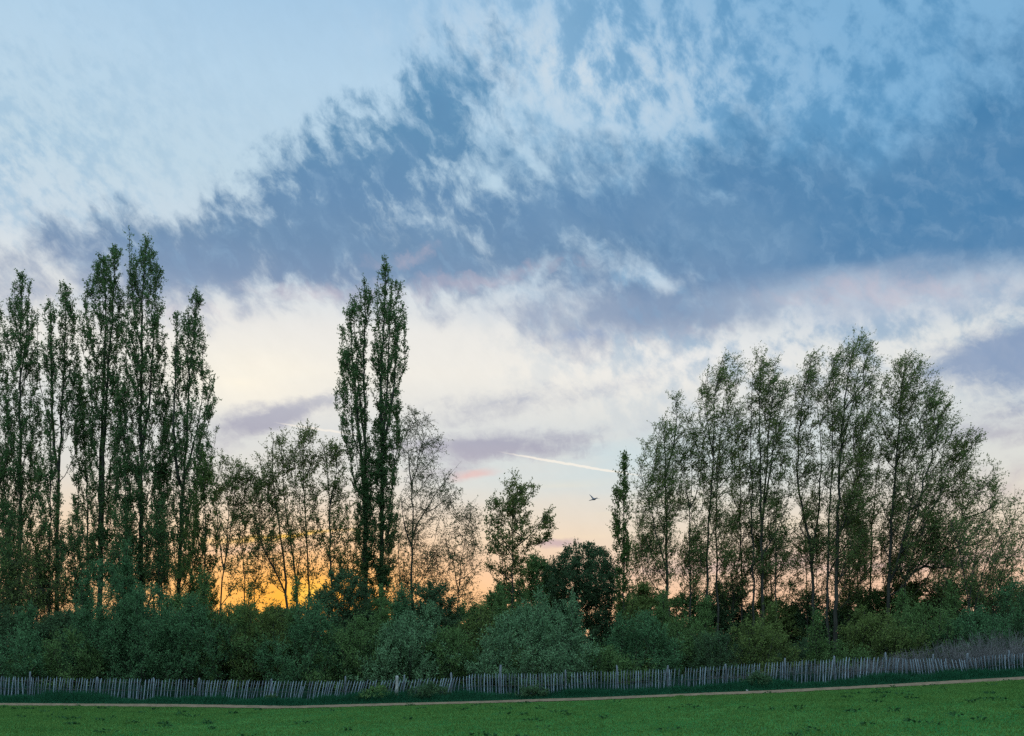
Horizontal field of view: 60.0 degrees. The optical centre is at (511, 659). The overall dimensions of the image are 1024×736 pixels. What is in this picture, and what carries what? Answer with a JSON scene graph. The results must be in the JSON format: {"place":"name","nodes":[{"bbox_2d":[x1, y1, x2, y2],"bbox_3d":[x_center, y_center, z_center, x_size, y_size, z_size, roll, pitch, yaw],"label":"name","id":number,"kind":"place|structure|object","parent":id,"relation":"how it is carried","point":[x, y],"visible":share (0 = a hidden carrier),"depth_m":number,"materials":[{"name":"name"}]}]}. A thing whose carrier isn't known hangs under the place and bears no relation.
{"place":"outdoors","nodes":[
{"label":"outdoors","id":0,"kind":"place"},
{"bbox_2d":[0,536,87,641],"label":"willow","id":1,"kind":"object","parent":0,"point":[28,594],"visible":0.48,"depth_m":49.13,"materials":[{"name":"green plant"}]},
{"bbox_2d":[0,665,1023,705],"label":"verge grass","id":2,"kind":"structure","parent":0,"point":[81,697],"depth_m":32.32,"materials":[{"name":"green plant"}]},
{"bbox_2d":[0,679,1023,735],"bbox_3d":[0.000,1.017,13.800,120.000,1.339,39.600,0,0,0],"label":"lawn","id":3,"kind":"structure","parent":0,"point":[762,728],"depth_m":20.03,"materials":[{"name":"green plant"}]},
{"bbox_2d":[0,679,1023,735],"bbox_3d":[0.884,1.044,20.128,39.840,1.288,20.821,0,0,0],"label":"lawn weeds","id":4,"kind":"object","parent":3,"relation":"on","point":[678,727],"visible":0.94,"depth_m":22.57,"materials":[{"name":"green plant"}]},
{"bbox_2d":[0,677,1023,707],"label":"footpath","id":5,"kind":"structure","parent":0,"point":[568,699],"depth_m":31.04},
{"bbox_2d":[0,0,1023,635],"label":"sky","id":6,"kind":"structure","parent":0,"point":[579,206],"materials":[{"name":"blue"}]},
{"bbox_3d":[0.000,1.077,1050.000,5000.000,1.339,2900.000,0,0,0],"label":"ground","id":7,"kind":"structure","parent":0,"visible":0},
{"bbox_2d":[0,301,18,649],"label":"poplar","id":8,"kind":"object","parent":7,"relation":"on","point":[2,360],"visible":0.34,"depth_m":52.00,"materials":[{"name":"green plant"}]},
{"bbox_2d":[0,507,35,613],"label":"young tree","id":9,"kind":"object","parent":7,"relation":"on","point":[11,523],"visible":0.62,"depth_m":49.91,"materials":[{"name":"green plant"}]},
{"bbox_2d":[0,268,48,624],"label":"poplar","id":10,"kind":"object","parent":7,"relation":"on","point":[18,470],"visible":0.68,"depth_m":51.71,"materials":[{"name":"green plant"}]},
{"bbox_2d":[0,602,49,680],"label":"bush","id":11,"kind":"object","parent":7,"relation":"on","point":[7,619],"visible":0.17,"depth_m":45.37,"materials":[{"name":"green plant"}]},
{"bbox_2d":[0,621,58,687],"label":"bush","id":12,"kind":"object","parent":7,"relation":"on","point":[19,649],"visible":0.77,"depth_m":35.60,"materials":[{"name":"green plant"}]},
{"bbox_2d":[12,523,57,621],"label":"young tree","id":13,"kind":"object","parent":7,"relation":"on","point":[41,555],"visible":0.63,"depth_m":50.24,"materials":[{"name":"green plant"}]},
{"bbox_2d":[33,299,72,622],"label":"poplar","id":14,"kind":"object","parent":7,"relation":"on","point":[52,454],"visible":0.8,"depth_m":50.89,"materials":[{"name":"green plant"}]},
{"bbox_2d":[30,279,88,611],"bbox_3d":[-26.333,-10.298,51.986,3.240,23.785,1.912,0,0,0],"label":"poplar","id":15,"kind":"object","parent":7,"relation":"on","point":[70,396],"visible":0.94,"depth_m":51.89,"materials":[{"name":"green plant"}]},
{"bbox_2d":[3,624,116,690],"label":"bush","id":16,"kind":"object","parent":7,"relation":"on","point":[50,661],"visible":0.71,"depth_m":36.49,"materials":[{"name":"green plant"}]},
{"bbox_2d":[32,604,111,688],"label":"thicket","id":17,"kind":"object","parent":7,"relation":"on","point":[59,618],"visible":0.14,"depth_m":46.26,"materials":[{"name":"green plant"}]},
{"bbox_2d":[50,501,102,613],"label":"young tree","id":18,"kind":"object","parent":7,"relation":"on","point":[82,563],"visible":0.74,"depth_m":50.37,"materials":[{"name":"green plant"}]},
{"bbox_2d":[64,363,103,608],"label":"poplar","id":19,"kind":"object","parent":7,"relation":"on","point":[77,476],"visible":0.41,"depth_m":52.86,"materials":[{"name":"green plant"}]},
{"bbox_2d":[68,567,102,679],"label":"sapling","id":20,"kind":"object","parent":7,"relation":"on","point":[82,596],"visible":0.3,"depth_m":38.40,"materials":[{"name":"green plant"}]},
{"bbox_2d":[53,554,140,688],"bbox_3d":[-17.758,-1.448,37.907,3.338,6.217,3.176,0,0,-34],"label":"bush","id":21,"kind":"object","parent":7,"relation":"on","point":[100,614],"visible":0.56,"depth_m":37.51,"materials":[{"name":"green plant"}]},
{"bbox_2d":[76,243,126,611],"bbox_3d":[-24.021,-11.410,52.023,2.834,26.000,2.721,0,0,0],"label":"poplar","id":22,"kind":"object","parent":7,"relation":"on","point":[107,354],"visible":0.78,"depth_m":51.71,"materials":[{"name":"green plant"}]},
{"bbox_2d":[0,672,226,699],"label":"paling fence","id":23,"kind":"object","parent":7,"relation":"on","point":[96,686],"visible":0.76,"depth_m":33.15,"materials":[{"name":"wood"}]},
{"bbox_2d":[97,502,146,600],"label":"young tree","id":24,"kind":"object","parent":7,"relation":"on","point":[126,515],"visible":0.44,"depth_m":49.89,"materials":[{"name":"green plant"}]},
{"bbox_2d":[105,376,141,588],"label":"poplar","id":25,"kind":"object","parent":7,"relation":"on","point":[117,467],"visible":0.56,"depth_m":50.88,"materials":[{"name":"green plant"}]},
{"bbox_2d":[110,539,144,679],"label":"sapling","id":26,"kind":"object","parent":7,"relation":"on","point":[127,566],"visible":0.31,"depth_m":38.88,"materials":[{"name":"green plant"}]},
{"bbox_2d":[108,225,172,614],"bbox_3d":[-21.820,-11.724,51.983,3.711,26.684,3.590,0,0,0],"label":"poplar","id":27,"kind":"object","parent":7,"relation":"on","point":[142,468],"visible":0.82,"depth_m":51.64,"materials":[{"name":"green plant"}]},
{"bbox_2d":[85,580,197,689],"bbox_3d":[-15.303,-0.799,37.461,4.906,5.103,3.943,0,0,0],"label":"bush","id":28,"kind":"object","parent":7,"relation":"on","point":[133,641],"visible":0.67,"depth_m":36.91,"materials":[{"name":"green plant"}]},
{"bbox_2d":[136,495,180,610],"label":"young tree","id":29,"kind":"object","parent":7,"relation":"on","point":[161,536],"visible":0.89,"depth_m":50.34,"materials":[{"name":"green plant"}]},
{"bbox_2d":[150,380,177,598],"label":"poplar","id":30,"kind":"object","parent":7,"relation":"on","point":[168,394],"visible":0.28,"depth_m":52.88,"materials":[{"name":"green plant"}]},
{"bbox_2d":[164,517,211,603],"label":"young tree","id":31,"kind":"object","parent":7,"relation":"on","point":[185,560],"visible":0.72,"depth_m":49.63,"materials":[{"name":"green plant"}]},
{"bbox_2d":[137,590,240,691],"bbox_3d":[-13.514,-0.499,36.996,4.064,4.822,3.735,0,0,31],"label":"bush","id":32,"kind":"object","parent":7,"relation":"on","point":[184,615],"visible":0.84,"depth_m":36.36,"materials":[{"name":"green plant"}]},
{"bbox_2d":[158,288,221,593],"bbox_3d":[-18.729,-10.140,51.994,3.191,23.536,3.005,0,0,16],"label":"poplar","id":33,"kind":"object","parent":7,"relation":"on","point":[191,362],"visible":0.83,"depth_m":51.69,"materials":[{"name":"green plant"}]},
{"bbox_2d":[180,450,223,613],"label":"poplar","id":34,"kind":"object","parent":7,"relation":"on","point":[203,548],"visible":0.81,"depth_m":49.80,"materials":[{"name":"green plant"}]},
{"bbox_2d":[206,448,257,620],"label":"slender tree","id":35,"kind":"object","parent":7,"relation":"on","point":[230,483],"visible":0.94,"depth_m":47.90,"materials":[{"name":"green plant"}]},
{"bbox_2d":[178,597,286,690],"bbox_3d":[-12.007,-0.424,38.019,5.041,4.521,4.400,0,0,0],"label":"bush","id":36,"kind":"object","parent":7,"relation":"on","point":[243,648],"visible":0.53,"depth_m":37.18,"materials":[{"name":"green plant"}]},
{"bbox_2d":[229,585,268,690],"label":"sapling","id":37,"kind":"object","parent":7,"relation":"on","point":[249,629],"visible":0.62,"depth_m":37.38,"materials":[{"name":"green plant"}]},
{"bbox_2d":[228,458,281,604],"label":"slender tree","id":38,"kind":"object","parent":7,"relation":"on","point":[251,583],"visible":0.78,"depth_m":47.90,"materials":[{"name":"green plant"}]},
{"bbox_2d":[217,598,322,688],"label":"bush","id":39,"kind":"object","parent":7,"relation":"on","point":[270,612],"visible":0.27,"depth_m":38.25,"materials":[{"name":"green plant"}]},
{"bbox_2d":[240,427,306,607],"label":"slender tree","id":40,"kind":"object","parent":7,"relation":"on","point":[271,481],"visible":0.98,"depth_m":47.70,"materials":[{"name":"green plant"}]},
{"bbox_2d":[279,575,311,687],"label":"sapling","id":41,"kind":"object","parent":7,"relation":"on","point":[295,589],"visible":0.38,"depth_m":37.86,"materials":[{"name":"green plant"}]},
{"bbox_2d":[247,595,362,692],"bbox_3d":[-8.537,-0.410,36.905,4.792,4.684,4.286,0,0,0],"label":"bush","id":42,"kind":"object","parent":7,"relation":"on","point":[315,617],"visible":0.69,"depth_m":36.34,"materials":[{"name":"green plant"}]},
{"bbox_2d":[283,418,328,595],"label":"slender tree","id":43,"kind":"object","parent":7,"relation":"on","point":[303,478],"visible":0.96,"depth_m":47.83,"materials":[{"name":"green plant"}]},
{"bbox_2d":[315,435,359,602],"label":"slender tree","id":44,"kind":"object","parent":7,"relation":"on","point":[335,454],"visible":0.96,"depth_m":47.85,"materials":[{"name":"green plant"}]},
{"bbox_2d":[302,568,380,687],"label":"thicket","id":45,"kind":"object","parent":7,"relation":"on","point":[347,593],"visible":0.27,"depth_m":44.49,"materials":[{"name":"green plant"}]},
{"bbox_2d":[226,673,457,699],"bbox_3d":[-6.393,1.145,33.166,8.731,1.308,0.265,0,0,0],"label":"paling fence","id":46,"kind":"object","parent":7,"relation":"on","point":[271,689],"visible":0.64,"depth_m":33.14,"materials":[{"name":"wood"}]},
{"bbox_2d":[331,273,377,597],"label":"poplar","id":47,"kind":"object","parent":7,"relation":"on","point":[354,372],"visible":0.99,"depth_m":49.82,"materials":[{"name":"green plant"}]},
{"bbox_2d":[350,451,378,607],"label":"ivy","id":48,"kind":"object","parent":47,"relation":"attached to","point":[361,540],"visible":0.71,"depth_m":49.76,"materials":[{"name":"green plant"}]},
{"bbox_2d":[300,610,409,691],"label":"bush","id":49,"kind":"object","parent":7,"relation":"on","point":[362,633],"visible":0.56,"depth_m":35.80,"materials":[{"name":"green plant"}]},
{"bbox_2d":[368,255,409,597],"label":"poplar","id":50,"kind":"object","parent":7,"relation":"on","point":[386,409],"visible":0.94,"depth_m":49.80,"materials":[{"name":"green plant"}]},
{"bbox_2d":[365,419,399,605],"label":"ivy","id":51,"kind":"object","parent":50,"relation":"attached to","point":[381,499],"visible":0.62,"depth_m":49.74,"materials":[{"name":"green plant"}]},
{"bbox_2d":[376,512,419,616],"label":"young tree","id":52,"kind":"object","parent":7,"relation":"on","point":[399,538],"visible":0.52,"depth_m":48.89,"materials":[{"name":"green plant"}]},
{"bbox_2d":[344,606,463,690],"bbox_3d":[-4.248,-0.164,35.996,4.760,4.089,4.308,0,0,0],"label":"bush","id":53,"kind":"object","parent":7,"relation":"on","point":[410,636],"visible":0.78,"depth_m":35.27,"materials":[{"name":"green plant"}]},
{"bbox_2d":[389,403,463,600],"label":"slender tree","id":54,"kind":"object","parent":7,"relation":"on","point":[412,534],"visible":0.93,"depth_m":47.83,"materials":[{"name":"green plant"}]},
{"bbox_2d":[391,577,466,685],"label":"thicket","id":55,"kind":"object","parent":7,"relation":"on","point":[431,592],"visible":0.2,"depth_m":43.74,"materials":[{"name":"green plant"}]},
{"bbox_2d":[405,495,486,607],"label":"slender tree","id":56,"kind":"object","parent":7,"relation":"on","point":[471,531],"visible":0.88,"depth_m":47.70,"materials":[{"name":"green plant"}]},
{"bbox_2d":[398,619,502,687],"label":"bush","id":57,"kind":"object","parent":7,"relation":"on","point":[453,639],"visible":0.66,"depth_m":35.92,"materials":[{"name":"green plant"}]},
{"bbox_2d":[445,599,534,687],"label":"bush","id":58,"kind":"object","parent":7,"relation":"on","point":[467,626],"visible":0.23,"depth_m":38.13,"materials":[{"name":"green plant"}]},
{"bbox_2d":[467,580,541,683],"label":"thicket","id":59,"kind":"object","parent":7,"relation":"on","point":[489,601],"visible":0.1,"depth_m":44.38,"materials":[{"name":"green plant"}]},
{"bbox_2d":[1,657,1023,699],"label":"undergrowth","id":60,"kind":"object","parent":7,"relation":"on","point":[305,691],"visible":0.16,"depth_m":33.64,"materials":[{"name":"green plant"}]},
{"bbox_2d":[479,467,555,648],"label":"maple","id":61,"kind":"object","parent":7,"relation":"on","point":[510,507],"visible":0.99,"depth_m":43.62,"materials":[{"name":"green plant"}]},
{"bbox_2d":[458,585,605,690],"bbox_3d":[0.955,-0.687,35.466,6.120,4.678,5.303,0,0,0],"label":"bush","id":62,"kind":"object","parent":7,"relation":"on","point":[552,657],"visible":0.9,"depth_m":34.71,"materials":[{"name":"green plant"}]},
{"bbox_2d":[513,549,569,681],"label":"thicket","id":63,"kind":"object","parent":7,"relation":"on","point":[537,564],"visible":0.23,"depth_m":47.03,"materials":[{"name":"green plant"}]},
{"bbox_2d":[458,665,674,695],"bbox_3d":[2.032,0.922,33.173,8.126,1.438,0.244,0,0,0],"label":"paling fence","id":64,"kind":"object","parent":7,"relation":"on","point":[499,677],"visible":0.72,"depth_m":33.15,"materials":[{"name":"wood"}]},
{"bbox_2d":[557,587,590,679],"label":"sapling","id":65,"kind":"object","parent":7,"relation":"on","point":[571,615],"visible":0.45,"depth_m":36.87,"materials":[{"name":"green plant"}]},
{"bbox_2d":[530,539,625,680],"bbox_3d":[3.732,-2.449,46.964,5.732,8.032,5.275,0,0,0],"label":"thicket","id":66,"kind":"object","parent":7,"relation":"on","point":[585,582],"visible":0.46,"depth_m":46.01,"materials":[{"name":"green plant"}]},
{"bbox_2d":[564,638,659,685],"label":"bush","id":67,"kind":"object","parent":7,"relation":"on","point":[611,655],"visible":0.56,"depth_m":34.97,"materials":[{"name":"green plant"}]},
{"bbox_2d":[606,449,638,645],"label":"poplar","id":68,"kind":"object","parent":7,"relation":"on","point":[625,546],"visible":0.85,"depth_m":43.88,"materials":[{"name":"green plant"}]},
{"bbox_2d":[593,607,693,682],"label":"bush","id":69,"kind":"object","parent":7,"relation":"on","point":[670,659],"visible":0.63,"depth_m":36.49,"materials":[{"name":"green plant"}]},
{"bbox_2d":[627,497,671,608],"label":"young tree","id":70,"kind":"object","parent":7,"relation":"on","point":[635,555],"visible":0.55,"depth_m":46.76,"materials":[{"name":"green plant"}]},
{"bbox_2d":[621,581,678,671],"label":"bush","id":71,"kind":"object","parent":7,"relation":"on","point":[645,598],"visible":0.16,"depth_m":44.76,"materials":[{"name":"green plant"}]},
{"bbox_2d":[629,388,698,618],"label":"willow","id":72,"kind":"object","parent":7,"relation":"on","point":[667,508],"visible":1,"depth_m":45.74,"materials":[{"name":"green plant"}]},
{"bbox_2d":[645,612,728,680],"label":"bush","id":73,"kind":"object","parent":7,"relation":"on","point":[678,624],"visible":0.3,"depth_m":37.70,"materials":[{"name":"green plant"}]},
{"bbox_2d":[668,590,714,674],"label":"thicket","id":74,"kind":"object","parent":7,"relation":"on","point":[676,602],"visible":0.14,"depth_m":46.33,"materials":[{"name":"green plant"}]},
{"bbox_2d":[668,419,718,652],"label":"willow","id":75,"kind":"object","parent":7,"relation":"on","point":[690,552],"visible":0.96,"depth_m":45.86,"materials":[{"name":"green plant"}]},
{"bbox_2d":[685,350,752,679],"bbox_3d":[10.669,-7.458,46.003,3.402,17.226,3.390,0,0,25],"label":"willow","id":76,"kind":"object","parent":7,"relation":"on","point":[718,475],"visible":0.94,"depth_m":45.82,"materials":[{"name":"green plant"}]},
{"bbox_2d":[680,628,763,680],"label":"bush","id":77,"kind":"object","parent":7,"relation":"on","point":[723,640],"visible":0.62,"depth_m":36.11,"materials":[{"name":"green plant"}]},
{"bbox_2d":[694,579,756,663],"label":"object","id":78,"kind":"object","parent":7,"relation":"on","point":[725,615],"visible":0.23,"depth_m":47.24,"materials":[{"name":"green plant"}]},
{"bbox_2d":[702,506,758,655],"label":"young tree","id":79,"kind":"object","parent":7,"relation":"on","point":[740,584],"visible":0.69,"depth_m":46.69,"materials":[{"name":"green plant"}]},
{"bbox_2d":[721,401,761,656],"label":"willow","id":80,"kind":"object","parent":7,"relation":"on","point":[742,500],"visible":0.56,"depth_m":46.88,"materials":[{"name":"green plant"}]},
{"bbox_2d":[717,611,806,678],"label":"bush","id":81,"kind":"object","parent":7,"relation":"on","point":[751,646],"visible":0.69,"depth_m":36.07,"materials":[{"name":"green plant"}]},
{"bbox_2d":[735,484,801,612],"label":"young tree","id":82,"kind":"object","parent":7,"relation":"on","point":[766,593],"visible":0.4,"depth_m":47.27,"materials":[{"name":"green plant"}]},
{"bbox_2d":[737,340,802,659],"bbox_3d":[13.321,-7.720,46.059,3.578,17.477,3.532,0,0,0],"label":"willow","id":83,"kind":"object","parent":7,"relation":"on","point":[773,422],"visible":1,"depth_m":45.76,"materials":[{"name":"green plant"}]},
{"bbox_2d":[736,592,807,668],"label":"thicket","id":84,"kind":"object","parent":7,"relation":"on","point":[790,614],"visible":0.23,"depth_m":47.37,"materials":[{"name":"green plant"}]},
{"bbox_2d":[678,652,906,686],"bbox_3d":[10.511,0.549,33.199,8.564,1.640,0.252,0,0,0],"label":"paling fence","id":85,"kind":"object","parent":7,"relation":"on","point":[833,663],"visible":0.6,"depth_m":33.14,"materials":[{"name":"wood"}]},
{"bbox_2d":[782,345,834,647],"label":"willow","id":86,"kind":"object","parent":7,"relation":"on","point":[811,549],"visible":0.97,"depth_m":45.87,"materials":[{"name":"green plant"}]},
{"bbox_2d":[784,497,834,641],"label":"young tree","id":87,"kind":"object","parent":7,"relation":"on","point":[803,599],"visible":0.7,"depth_m":46.78,"materials":[{"name":"green plant"}]},
{"bbox_2d":[778,588,851,669],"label":"thicket","id":88,"kind":"object","parent":7,"relation":"on","point":[800,617],"visible":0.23,"depth_m":47.29,"materials":[{"name":"green plant"}]},
{"bbox_2d":[803,603,831,670],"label":"bush","id":89,"kind":"object","parent":7,"relation":"on","point":[816,627],"visible":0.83,"depth_m":36.89,"materials":[{"name":"green plant"}]},
{"bbox_2d":[816,637,876,672],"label":"bush","id":90,"kind":"object","parent":7,"relation":"on","point":[836,654],"visible":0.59,"depth_m":36.74,"materials":[{"name":"green plant"}]},
{"bbox_2d":[812,481,882,653],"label":"young tree","id":91,"kind":"object","parent":7,"relation":"on","point":[854,595],"visible":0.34,"depth_m":46.74,"materials":[{"name":"green plant"}]},
{"bbox_2d":[807,323,888,651],"bbox_3d":[16.962,-8.001,45.084,4.333,17.668,3.824,0,0,0],"label":"willow","id":92,"kind":"object","parent":7,"relation":"on","point":[849,495],"visible":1,"depth_m":44.79,"materials":[{"name":"green plant"}]},
{"bbox_2d":[824,582,892,668],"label":"thicket","id":93,"kind":"object","parent":7,"relation":"on","point":[875,605],"visible":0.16,"depth_m":47.24,"materials":[{"name":"green plant"}]},
{"bbox_2d":[847,411,893,620],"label":"willow","id":94,"kind":"object","parent":7,"relation":"on","point":[871,519],"visible":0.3,"depth_m":46.88,"materials":[{"name":"green plant"}]},
{"bbox_2d":[833,605,944,667],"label":"bush","id":95,"kind":"object","parent":7,"relation":"on","point":[884,634],"visible":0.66,"depth_m":37.16,"materials":[{"name":"green plant"}]},
{"bbox_2d":[877,492,936,613],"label":"young tree","id":96,"kind":"object","parent":7,"relation":"on","point":[885,558],"visible":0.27,"depth_m":46.73,"materials":[{"name":"green plant"}]},
{"bbox_2d":[874,577,945,656],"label":"thicket","id":97,"kind":"object","parent":7,"relation":"on","point":[882,593],"visible":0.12,"depth_m":46.43,"materials":[{"name":"green plant"}]},
{"bbox_2d":[865,348,966,651],"bbox_3d":[20.470,-7.632,44.905,4.829,16.610,4.400,0,0,-36],"label":"willow","id":98,"kind":"object","parent":7,"relation":"on","point":[909,441],"visible":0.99,"depth_m":44.66,"materials":[{"name":"green plant"}]},
{"bbox_2d":[872,597,969,667],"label":"bush","id":99,"kind":"object","parent":7,"relation":"on","point":[912,620],"visible":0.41,"depth_m":37.92,"materials":[{"name":"green plant"}]},
{"bbox_2d":[838,626,1023,677],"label":"dry stalks","id":100,"kind":"object","parent":7,"relation":"on","point":[982,654],"visible":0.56,"depth_m":34.11,"materials":[{"name":"plant"}]},
{"bbox_2d":[898,510,971,644],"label":"young tree","id":101,"kind":"object","parent":7,"relation":"on","point":[932,590],"visible":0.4,"depth_m":45.67,"materials":[{"name":"green plant"}]},
{"bbox_2d":[899,422,1023,594],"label":"willow","id":102,"kind":"object","parent":7,"relation":"on","point":[962,470],"visible":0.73,"depth_m":44.68,"materials":[{"name":"green plant"}]},
{"bbox_2d":[906,650,1022,673],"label":"paling fence","id":103,"kind":"object","parent":7,"relation":"on","point":[966,665],"visible":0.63,"depth_m":33.15,"materials":[{"name":"wood"}]},
{"bbox_2d":[927,485,1023,645],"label":"willow","id":104,"kind":"object","parent":7,"relation":"on","point":[973,576],"visible":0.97,"depth_m":41.86,"materials":[{"name":"green plant"}]},
{"bbox_2d":[928,601,1023,663],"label":"bush","id":105,"kind":"object","parent":7,"relation":"on","point":[976,619],"visible":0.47,"depth_m":37.87,"materials":[{"name":"green plant"}]},
{"bbox_2d":[954,523,1023,647],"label":"young tree","id":106,"kind":"object","parent":7,"relation":"on","point":[992,591],"visible":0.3,"depth_m":43.68,"materials":[{"name":"green plant"}]},
{"bbox_2d":[973,564,1023,656],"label":"bush","id":107,"kind":"object","parent":7,"relation":"on","point":[1004,591],"visible":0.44,"depth_m":40.03,"materials":[{"name":"green plant"}]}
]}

